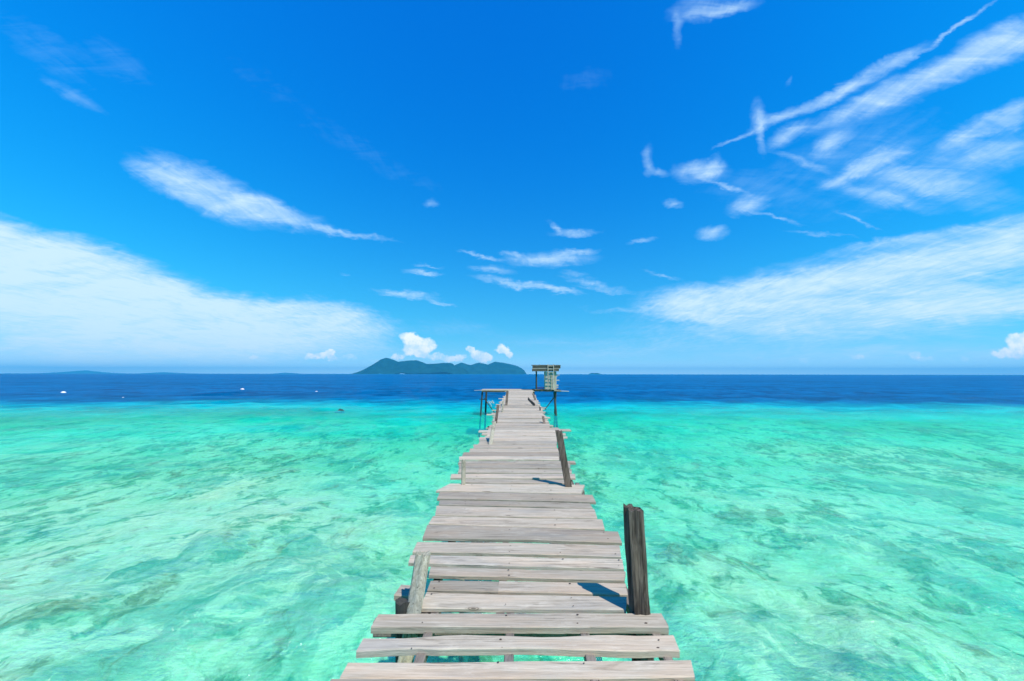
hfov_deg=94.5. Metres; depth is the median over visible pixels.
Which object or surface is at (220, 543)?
shallow sea water
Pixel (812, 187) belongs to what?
sky
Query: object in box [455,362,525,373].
island
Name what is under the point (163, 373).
island
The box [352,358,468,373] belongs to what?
island
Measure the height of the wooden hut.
1.951 m
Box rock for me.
[334,409,344,412]
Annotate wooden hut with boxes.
[532,365,560,389]
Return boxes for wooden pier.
[330,389,694,680]
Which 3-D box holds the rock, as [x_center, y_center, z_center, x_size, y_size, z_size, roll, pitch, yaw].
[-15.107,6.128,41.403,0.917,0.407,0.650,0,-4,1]
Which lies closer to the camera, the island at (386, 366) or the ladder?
the ladder
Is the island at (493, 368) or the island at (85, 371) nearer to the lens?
the island at (493, 368)
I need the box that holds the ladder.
[548,364,554,389]
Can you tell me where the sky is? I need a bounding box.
[0,0,1023,374]
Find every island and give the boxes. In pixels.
[51,370,108,372]
[133,372,194,373]
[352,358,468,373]
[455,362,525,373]
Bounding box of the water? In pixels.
[0,373,1023,411]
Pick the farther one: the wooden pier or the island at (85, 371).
the island at (85, 371)
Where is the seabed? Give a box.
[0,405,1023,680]

